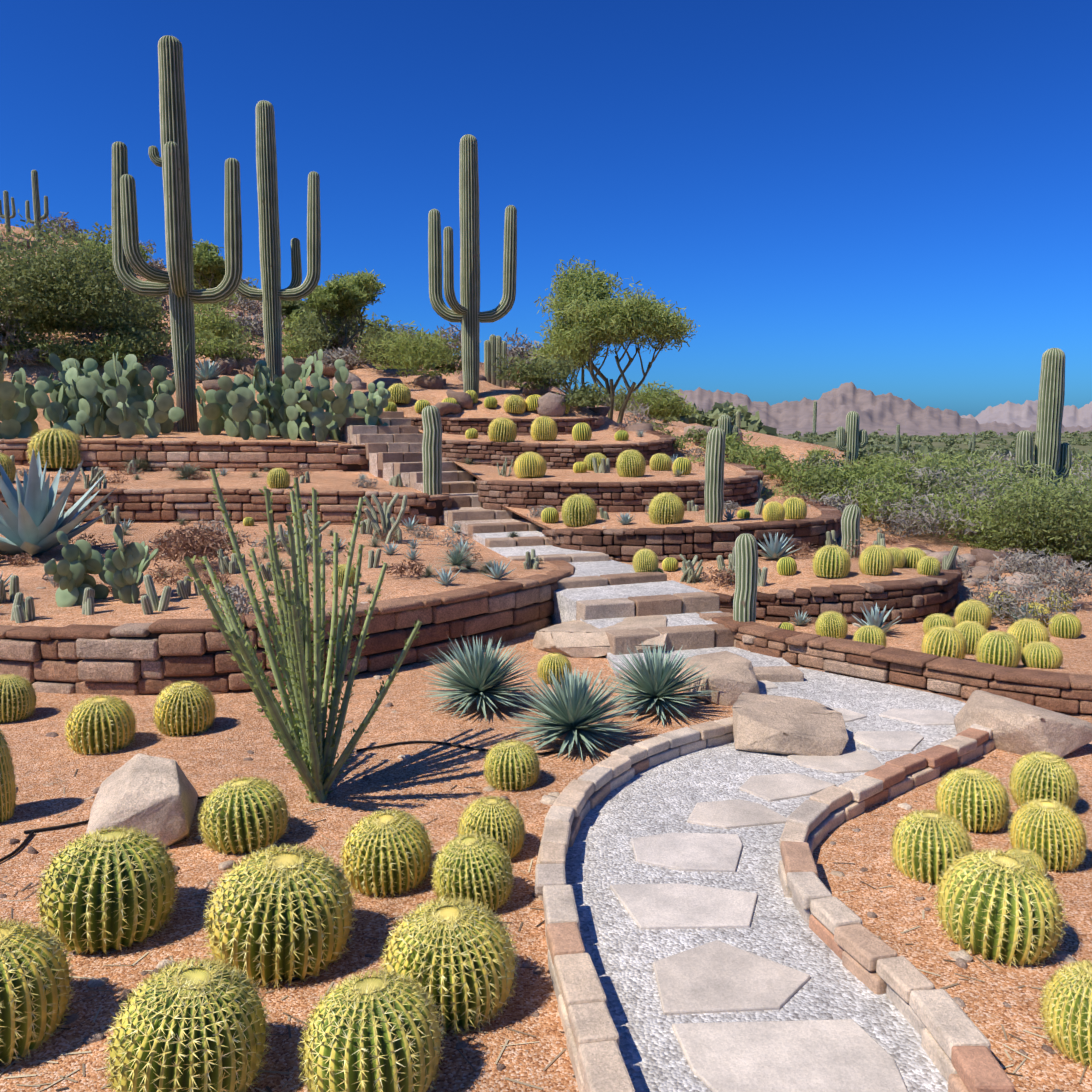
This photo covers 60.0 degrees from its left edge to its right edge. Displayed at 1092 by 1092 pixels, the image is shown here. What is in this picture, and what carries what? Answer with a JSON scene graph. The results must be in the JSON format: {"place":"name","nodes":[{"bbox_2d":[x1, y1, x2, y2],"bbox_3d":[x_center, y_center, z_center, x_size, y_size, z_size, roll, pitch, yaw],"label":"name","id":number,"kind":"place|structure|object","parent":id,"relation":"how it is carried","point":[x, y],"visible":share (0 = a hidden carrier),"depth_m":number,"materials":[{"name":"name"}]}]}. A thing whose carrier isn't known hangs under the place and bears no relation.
{"place":"outdoors","nodes":[
{"label":"outdoors","id":0,"kind":"place"},
{"bbox_2d":[419,428,659,444],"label":"terrace","id":1,"kind":"structure","parent":0,"point":[604,437],"depth_m":18.88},
{"bbox_2d":[488,417,516,441],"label":"barrel cactus","id":2,"kind":"object","parent":1,"relation":"on","point":[501,429],"visible":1,"depth_m":17.95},
{"bbox_2d":[530,416,557,440],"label":"barrel cactus","id":3,"kind":"object","parent":1,"relation":"on","point":[543,428],"visible":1,"depth_m":18.50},
{"bbox_2d":[0,223,1091,1091],"bbox_3d":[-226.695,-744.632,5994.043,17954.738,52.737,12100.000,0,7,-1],"label":"ground","id":4,"kind":"structure","parent":0,"point":[214,755],"depth_m":5.03,"materials":[{"name":"soil"}]},
{"bbox_2d":[0,728,17,821],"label":"barrel cactus","id":5,"kind":"object","parent":4,"relation":"on","point":[8,796],"visible":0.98,"depth_m":5.09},
{"bbox_2d":[0,674,37,722],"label":"barrel cactus","id":6,"kind":"object","parent":4,"relation":"on","point":[18,697],"visible":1,"depth_m":6.81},
{"bbox_2d":[0,916,77,1066],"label":"barrel cactus","id":7,"kind":"object","parent":4,"relation":"on","point":[35,990],"visible":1,"depth_m":3.21,"materials":[{"name":"plant"}]},
{"bbox_2d":[26,427,82,467],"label":"barrel cactus","id":8,"kind":"object","parent":4,"relation":"on","point":[56,448],"visible":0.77,"depth_m":17.39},
{"bbox_2d":[63,693,137,755],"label":"barrel cactus","id":9,"kind":"object","parent":4,"relation":"on","point":[100,725],"visible":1,"depth_m":6.14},
{"bbox_2d":[34,824,180,954],"bbox_3d":[-1.841,1.410,3.990,0.578,0.449,0.592,2,2,-7],"label":"barrel cactus","id":10,"kind":"object","parent":4,"relation":"on","point":[104,890],"visible":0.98,"depth_m":3.83,"materials":[{"name":"plant"}]},
{"bbox_2d":[86,753,197,847],"bbox_3d":[-2.127,1.345,5.008,0.490,0.360,0.744,-2,9,-16],"label":"boulder","id":11,"kind":"object","parent":4,"relation":"on","point":[156,797],"visible":0.65,"depth_m":4.75,"materials":[{"name":"stone"}]},
{"bbox_2d":[3,430,351,444],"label":"terrace","id":12,"kind":"structure","parent":4,"relation":"on","point":[189,436],"depth_m":18.90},
{"bbox_2d":[0,439,368,471],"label":"wall","id":13,"kind":"structure","parent":4,"relation":"on","point":[248,458],"depth_m":17.77,"materials":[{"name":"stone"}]},
{"bbox_2d":[153,680,218,736],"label":"barrel cactus","id":14,"kind":"object","parent":4,"relation":"on","point":[184,707],"visible":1,"depth_m":6.50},
{"bbox_2d":[101,955,271,1091],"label":"barrel cactus","id":15,"kind":"object","parent":4,"relation":"on","point":[183,1026],"visible":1,"depth_m":2.90,"materials":[{"name":"plant"}]},
{"bbox_2d":[11,469,429,495],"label":"terrace","id":16,"kind":"structure","parent":4,"relation":"on","point":[331,480],"depth_m":16.11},
{"bbox_2d":[266,467,290,488],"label":"barrel cactus","id":17,"kind":"object","parent":16,"relation":"on","point":[278,478],"visible":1,"depth_m":14.90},
{"bbox_2d":[0,488,453,525],"bbox_3d":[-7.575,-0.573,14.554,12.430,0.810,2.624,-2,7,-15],"label":"wall","id":18,"kind":"structure","parent":4,"relation":"on","point":[131,499],"depth_m":14.45,"materials":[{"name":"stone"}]},
{"bbox_2d":[196,776,291,853],"bbox_3d":[-1.552,1.354,4.850,0.476,0.338,0.493,-9,6,-42],"label":"barrel cactus","id":19,"kind":"object","parent":4,"relation":"on","point":[243,815],"visible":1,"depth_m":4.72,"materials":[{"name":"plant"}]},
{"bbox_2d":[0,522,558,626],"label":"terrace","id":20,"kind":"structure","parent":4,"relation":"on","point":[108,610],"depth_m":10.18,"materials":[{"name":"soil"}]},
{"bbox_2d":[0,341,390,606],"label":"prickly pears","id":21,"kind":"object","parent":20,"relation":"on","point":[114,399],"visible":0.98,"depth_m":18.96,"materials":[{"name":"plant"}]},
{"bbox_2d":[119,457,519,573],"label":"grass clumps","id":22,"kind":"object","parent":20,"relation":"on","point":[187,469],"visible":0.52,"depth_m":16.21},
{"bbox_2d":[0,741,559,861],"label":"irrigation hose","id":23,"kind":"object","parent":4,"relation":"on","point":[32,831],"visible":0.54,"depth_m":6.11,"materials":[{"name":"black"}]},
{"bbox_2d":[202,842,358,988],"bbox_3d":[-1.055,1.434,3.779,0.626,0.462,0.601,-4,14,-36],"label":"barrel cactus","id":24,"kind":"object","parent":4,"relation":"on","point":[278,915],"visible":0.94,"depth_m":3.61,"materials":[{"name":"plant"}]},
{"bbox_2d":[0,560,574,695],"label":"wall","id":25,"kind":"structure","parent":4,"relation":"on","point":[178,647],"depth_m":7.58,"materials":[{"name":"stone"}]},
{"bbox_2d":[181,468,421,802],"bbox_3d":[-1.385,0.542,5.278,1.361,1.952,1.472,0,7,-1],"label":"ocotillo","id":26,"kind":"object","parent":4,"relation":"on","point":[341,654],"depth_m":5.34,"materials":[{"name":"plant"}]},
{"bbox_2d":[4,544,715,759],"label":"agave plants","id":27,"kind":"object","parent":4,"relation":"on","point":[572,708],"visible":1,"depth_m":6.90,"materials":[{"name":"plant"}]},
{"bbox_2d":[296,967,446,1091],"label":"barrel cactus","id":28,"kind":"object","parent":4,"relation":"on","point":[379,1032],"visible":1,"depth_m":2.92,"materials":[{"name":"plant"}]},
{"bbox_2d":[339,806,434,898],"bbox_3d":[-0.746,1.411,4.420,0.455,0.340,0.467,3,13,20],"label":"barrel cactus","id":29,"kind":"object","parent":4,"relation":"on","point":[387,852],"visible":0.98,"depth_m":4.30,"materials":[{"name":"plant"}]},
{"bbox_2d":[387,383,410,403],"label":"barrel cactus","id":30,"kind":"object","parent":4,"relation":"on","point":[400,393],"visible":0.83,"depth_m":21.51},
{"bbox_2d":[78,457,734,584],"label":"desert shrubs","id":31,"kind":"object","parent":4,"relation":"on","point":[386,519],"visible":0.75,"depth_m":12.66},
{"bbox_2d":[339,426,530,536],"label":"stair treads","id":32,"kind":"object","parent":4,"relation":"on","point":[386,473],"visible":0.15,"depth_m":17.11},
{"bbox_2d":[378,895,519,1034],"bbox_3d":[-0.356,1.499,3.473,0.537,0.395,0.523,0,12,6],"label":"barrel cactus","id":33,"kind":"object","parent":4,"relation":"on","point":[457,958],"visible":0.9,"depth_m":3.34,"materials":[{"name":"plant"}]},
{"bbox_2d":[431,832,514,912],"bbox_3d":[-0.331,1.442,4.223,0.394,0.316,0.378,-5,10,15],"label":"barrel cactus","id":34,"kind":"object","parent":4,"relation":"on","point":[472,866],"visible":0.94,"depth_m":4.12,"materials":[{"name":"plant"}]},
{"bbox_2d":[456,796,526,859],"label":"barrel cactus","id":35,"kind":"object","parent":4,"relation":"on","point":[499,819],"visible":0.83,"depth_m":4.62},
{"bbox_2d":[405,414,603,435],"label":"wall","id":36,"kind":"structure","parent":4,"relation":"on","point":[452,424],"depth_m":20.40,"materials":[{"name":"stone"}]},
{"bbox_2d":[483,739,540,790],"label":"barrel cactus","id":37,"kind":"object","parent":4,"relation":"on","point":[511,765],"visible":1,"depth_m":5.53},
{"bbox_2d":[503,395,525,412],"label":"barrel cactus","id":38,"kind":"object","parent":4,"relation":"on","point":[514,404],"visible":1,"depth_m":21.22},
{"bbox_2d":[0,357,1045,632],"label":"agave plants","id":39,"kind":"object","parent":4,"relation":"on","point":[32,521],"visible":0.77,"depth_m":11.07,"materials":[{"name":"plant"}]},
{"bbox_2d":[0,35,1071,494],"bbox_3d":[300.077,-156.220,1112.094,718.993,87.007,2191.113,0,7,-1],"label":"saguaros","id":40,"kind":"object","parent":4,"relation":"on","point":[174,281],"visible":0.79,"depth_m":21.29,"materials":[{"name":"plant"}]},
{"bbox_2d":[0,607,1076,1091],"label":"stones","id":41,"kind":"object","parent":4,"relation":"on","point":[96,1037],"visible":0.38,"depth_m":3.70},
{"bbox_2d":[9,240,1072,590],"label":"hill rocks","id":42,"kind":"object","parent":4,"relation":"on","point":[981,560],"visible":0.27,"depth_m":21.37,"materials":[{"name":"stone"}]},
{"bbox_2d":[0,212,1091,623],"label":"dry shrubs","id":43,"kind":"object","parent":4,"relation":"on","point":[1040,564],"visible":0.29,"depth_m":16.00,"materials":[{"name":"grey plant"}]},
{"bbox_2d":[0,616,1091,1091],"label":"ground litter","id":44,"kind":"object","parent":4,"relation":"on","point":[376,938],"visible":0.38,"depth_m":3.37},
{"bbox_2d":[0,226,1091,569],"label":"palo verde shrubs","id":45,"kind":"object","parent":4,"relation":"on","point":[580,294],"visible":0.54,"depth_m":27.61,"materials":[{"name":"green plant"}]},
{"bbox_2d":[100,249,667,423],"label":"tree branches","id":46,"kind":"object","parent":45,"relation":"on","point":[611,388],"visible":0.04,"depth_m":29.42,"materials":[{"name":"brown plant"}]},
{"bbox_2d":[0,209,1091,571],"bbox_3d":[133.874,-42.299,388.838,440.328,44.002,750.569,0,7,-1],"label":"desert shrubs","id":47,"kind":"object","parent":4,"relation":"on","point":[62,301],"visible":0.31,"depth_m":21.62,"materials":[{"name":"green plant"}]},
{"bbox_2d":[536,652,572,683],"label":"barrel cactus","id":48,"kind":"object","parent":4,"relation":"on","point":[554,662],"visible":0.92,"depth_m":7.80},
{"bbox_2d":[36,490,1076,987],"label":"pebbles","id":49,"kind":"object","parent":4,"relation":"on","point":[550,800],"visible":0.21,"depth_m":4.50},
{"bbox_2d":[447,443,667,480],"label":"back wall","id":50,"kind":"structure","parent":4,"relation":"on","point":[459,468],"depth_m":17.54,"materials":[{"name":"brown"}]},
{"bbox_2d":[343,411,803,685],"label":"stone steps","id":51,"kind":"structure","parent":4,"relation":"on","point":[399,438],"depth_m":10.73,"materials":[{"name":"stone"}]},
{"bbox_2d":[532,615,667,657],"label":"boulder","id":52,"kind":"structure","parent":4,"relation":"on","point":[577,639],"depth_m":8.82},
{"bbox_2d":[481,480,752,518],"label":"back wall","id":53,"kind":"structure","parent":4,"relation":"on","point":[515,516],"depth_m":14.55,"materials":[{"name":"brown"}]},
{"bbox_2d":[476,457,763,511],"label":"wall","id":54,"kind":"structure","parent":4,"relation":"on","point":[514,499],"depth_m":14.61,"materials":[{"name":"stone"}]},
{"bbox_2d":[473,531,791,678],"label":"stair treads","id":55,"kind":"object","parent":4,"relation":"on","point":[565,600],"visible":0.19,"depth_m":10.05,"materials":[{"name":"stone"}]},
{"bbox_2d":[535,717,733,1091],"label":"edging","id":56,"kind":"object","parent":4,"relation":"on","point":[592,1036],"visible":0.96,"depth_m":3.92,"materials":[{"name":"stone"}]},
{"bbox_2d":[422,405,860,621],"bbox_3d":[0.012,-0.683,12.465,7.171,2.461,3.984,5,9,32],"label":"columnar cactus","id":57,"kind":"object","parent":4,"relation":"on","point":[746,578],"depth_m":12.44,"materials":[{"name":"plant"}]},
{"bbox_2d":[632,548,658,571],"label":"barrel cactus","id":58,"kind":"object","parent":4,"relation":"on","point":[645,560],"visible":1,"depth_m":10.92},
{"bbox_2d":[557,524,825,560],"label":"back wall","id":59,"kind":"structure","parent":4,"relation":"on","point":[663,544],"depth_m":12.08,"materials":[{"name":"brown"}]},
{"bbox_2d":[675,651,759,705],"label":"boulder","id":60,"kind":"structure","parent":4,"relation":"on","point":[732,678],"depth_m":7.31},
{"bbox_2d":[610,680,954,1091],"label":"flagstones","id":61,"kind":"object","parent":4,"relation":"on","point":[836,1055],"visible":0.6,"depth_m":3.66,"materials":[{"name":"stone"}]},
{"bbox_2d":[814,610,848,638],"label":"barrel cactus","id":62,"kind":"object","parent":4,"relation":"on","point":[830,623],"visible":0.96,"depth_m":9.39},
{"bbox_2d":[732,585,939,623],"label":"back wall","id":63,"kind":"structure","parent":4,"relation":"on","point":[781,604],"depth_m":10.24,"materials":[{"name":"brown"}]},
{"bbox_2d":[711,545,961,624],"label":"wall","id":64,"kind":"structure","parent":4,"relation":"on","point":[945,599],"depth_m":10.21,"materials":[{"name":"stone"}]},
{"bbox_2d":[916,556,940,575],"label":"barrel cactus","id":65,"kind":"object","parent":64,"relation":"on","point":[927,565],"visible":1,"depth_m":10.90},
{"bbox_2d":[629,400,1091,459],"bbox_3d":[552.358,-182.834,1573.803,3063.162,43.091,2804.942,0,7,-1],"label":"valley scrub","id":66,"kind":"object","parent":4,"relation":"on","point":[750,422],"visible":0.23,"depth_m":942.82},
{"bbox_2d":[696,612,1091,674],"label":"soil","id":67,"kind":"structure","parent":4,"relation":"on","point":[1059,669],"depth_m":7.83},
{"bbox_2d":[852,624,886,646],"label":"barrel cactus","id":68,"kind":"object","parent":67,"relation":"on","point":[874,634],"visible":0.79,"depth_m":8.59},
{"bbox_2d":[921,624,967,658],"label":"barrel cactus","id":69,"kind":"object","parent":67,"relation":"on","point":[945,640],"visible":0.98,"depth_m":8.32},
{"bbox_2d":[974,630,1021,667],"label":"barrel cactus","id":70,"kind":"object","parent":67,"relation":"on","point":[998,647],"visible":0.96,"depth_m":7.91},
{"bbox_2d":[1020,640,1063,668],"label":"barrel cactus","id":71,"kind":"object","parent":67,"relation":"on","point":[1043,654],"visible":0.98,"depth_m":7.93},
{"bbox_2d":[699,612,1091,717],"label":"wall","id":72,"kind":"structure","parent":4,"relation":"on","point":[948,675],"depth_m":7.65,"materials":[{"name":"stone"}]},
{"bbox_2d":[778,724,1014,1091],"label":"edging","id":73,"kind":"object","parent":4,"relation":"on","point":[955,1044],"visible":0.73,"depth_m":3.86,"materials":[{"name":"stone"}]},
{"bbox_2d":[889,808,972,885],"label":"barrel cactus","id":74,"kind":"object","parent":4,"relation":"on","point":[927,845],"visible":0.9,"depth_m":4.41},
{"bbox_2d":[922,613,955,633],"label":"barrel cactus","id":75,"kind":"object","parent":4,"relation":"on","point":[934,620],"visible":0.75,"depth_m":9.58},
{"bbox_2d":[955,620,987,653],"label":"barrel cactus","id":76,"kind":"object","parent":4,"relation":"on","point":[973,631],"visible":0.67,"depth_m":8.80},
{"bbox_2d":[933,767,1011,832],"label":"barrel cactus","id":77,"kind":"object","parent":4,"relation":"on","point":[974,799],"visible":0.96,"depth_m":4.95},
{"bbox_2d":[953,599,991,629],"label":"barrel cactus","id":78,"kind":"object","parent":4,"relation":"on","point":[977,611],"visible":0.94,"depth_m":9.85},
{"bbox_2d":[933,847,1066,968],"bbox_3d":[1.868,1.451,3.894,0.513,0.388,0.524,1,9,-19],"label":"barrel cactus","id":79,"kind":"object","parent":4,"relation":"on","point":[998,906],"visible":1,"depth_m":3.76,"materials":[{"name":"plant"}]},
{"bbox_2d":[954,690,1091,758],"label":"boulder","id":80,"kind":"structure","parent":4,"relation":"on","point":[1019,727],"depth_m":6.11,"materials":[{"name":"stone"}]},
{"bbox_2d":[1004,847,1047,877],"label":"barrel cactus","id":81,"kind":"object","parent":4,"relation":"on","point":[1036,858],"visible":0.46,"depth_m":4.39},
{"bbox_2d":[1006,618,1049,652],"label":"barrel cactus","id":82,"kind":"object","parent":4,"relation":"on","point":[1024,631],"visible":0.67,"depth_m":8.71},
{"bbox_2d":[1008,751,1081,810],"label":"barrel cactus","id":83,"kind":"object","parent":4,"relation":"on","point":[1043,775],"visible":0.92,"depth_m":5.18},
{"bbox_2d":[1008,797,1088,872],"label":"barrel cactus","id":84,"kind":"object","parent":4,"relation":"on","point":[1052,834],"visible":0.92,"depth_m":4.53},
{"bbox_2d":[1037,958,1091,1068],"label":"barrel cactus","id":85,"kind":"object","parent":4,"relation":"on","point":[1066,1008],"visible":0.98,"depth_m":3.17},
{"bbox_2d":[1048,612,1082,638],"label":"barrel cactus","id":86,"kind":"object","parent":4,"relation":"on","point":[1065,625],"visible":0.98,"depth_m":9.49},
{"bbox_2d":[0,0,1091,416],"label":"sky","id":87,"kind":"structure","parent":0,"point":[880,197],"materials":[{"name":"blue"}]},
{"bbox_2d":[451,451,745,482],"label":"terrace","id":88,"kind":"structure","parent":0,"point":[484,472],"depth_m":16.03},
{"bbox_2d":[513,451,546,477],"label":"barrel cactus","id":89,"kind":"object","parent":88,"relation":"on","point":[529,464],"visible":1,"depth_m":15.59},
{"bbox_2d":[442,427,675,468],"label":"wall","id":90,"kind":"structure","parent":88,"relation":"on","point":[653,447],"depth_m":17.52,"materials":[{"name":"stone"}]},
{"bbox_2d":[616,449,645,477],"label":"barrel cactus","id":91,"kind":"object","parent":88,"relation":"on","point":[630,463],"visible":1,"depth_m":15.52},
{"bbox_2d":[497,487,821,529],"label":"terrace","id":92,"kind":"structure","parent":0,"point":[691,519],"depth_m":13.44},
{"bbox_2d":[561,493,597,526],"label":"barrel cactus","id":93,"kind":"object","parent":92,"relation":"on","point":[577,510],"visible":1,"depth_m":13.06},
{"bbox_2d":[647,492,684,523],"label":"barrel cactus","id":94,"kind":"object","parent":92,"relation":"on","point":[665,508],"visible":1,"depth_m":12.59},
{"bbox_2d":[762,501,785,520],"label":"barrel cactus","id":95,"kind":"object","parent":92,"relation":"on","point":[773,511],"visible":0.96,"depth_m":12.56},
{"bbox_2d":[782,496,806,518],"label":"barrel cactus","id":96,"kind":"object","parent":92,"relation":"on","point":[795,507],"visible":0.94,"depth_m":12.97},
{"bbox_2d":[565,667,965,1091],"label":"path","id":97,"kind":"structure","parent":0,"point":[623,950],"depth_m":4.28,"materials":[{"name":"gravel"}]},
{"bbox_2d":[732,692,848,755],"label":"boulder","id":98,"kind":"structure","parent":97,"relation":"on","point":[773,724],"depth_m":6.20,"materials":[{"name":"stone"}]},
{"bbox_2d":[622,530,927,595],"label":"terrace","id":99,"kind":"structure","parent":0,"point":[805,576],"depth_m":11.02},
{"bbox_2d":[0,428,737,607],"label":"small desert plants","id":100,"kind":"object","parent":99,"relation":"on","point":[496,570],"visible":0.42,"depth_m":11.46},
{"bbox_2d":[15,446,741,615],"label":"plants","id":101,"kind":"object","parent":99,"relation":"on","point":[242,608],"visible":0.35,"depth_m":13.35,"materials":[{"name":"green plant"}]},
{"bbox_2d":[147,520,734,584],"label":"dry shrubs","id":102,"kind":"object","parent":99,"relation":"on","point":[192,548],"visible":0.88,"depth_m":10.35,"materials":[{"name":"brown plant"}]},
{"bbox_2d":[0,425,905,592],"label":"plants","id":103,"kind":"object","parent":99,"relation":"on","point":[206,579],"visible":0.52,"depth_m":11.93,"materials":[{"name":"brown plant"}]},
{"bbox_2d":[61,430,869,595],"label":"grass","id":104,"kind":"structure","parent":99,"relation":"on","point":[375,542],"depth_m":11.88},
{"bbox_2d":[0,419,958,622],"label":"cacti","id":105,"kind":"object","parent":99,"relation":"on","point":[22,611],"visible":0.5,"depth_m":10.28,"materials":[{"name":"plant"}]},
{"bbox_2d":[542,494,841,562],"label":"wall","id":106,"kind":"structure","parent":99,"relation":"on","point":[829,519],"depth_m":12.17,"materials":[{"name":"stone"}]},
{"bbox_2d":[811,544,851,577],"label":"barrel cactus","id":107,"kind":"object","parent":99,"relation":"on","point":[832,561],"visible":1,"depth_m":10.65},
{"bbox_2d":[857,545,894,575],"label":"barrel cactus","id":108,"kind":"object","parent":99,"relation":"on","point":[877,560],"visible":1,"depth_m":10.71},
{"bbox_2d":[631,382,1091,435],"bbox_3d":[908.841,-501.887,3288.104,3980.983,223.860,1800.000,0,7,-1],"label":"mountain","id":109,"kind":"structure","parent":0,"point":[887,413],"depth_m":3465.00,"materials":[{"name":"stone"}]},
{"bbox_2d":[960,400,1091,427],"bbox_3d":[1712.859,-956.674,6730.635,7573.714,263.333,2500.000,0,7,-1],"label":"mountain","id":110,"kind":"structure","parent":0,"point":[1022,415],"depth_m":7032.71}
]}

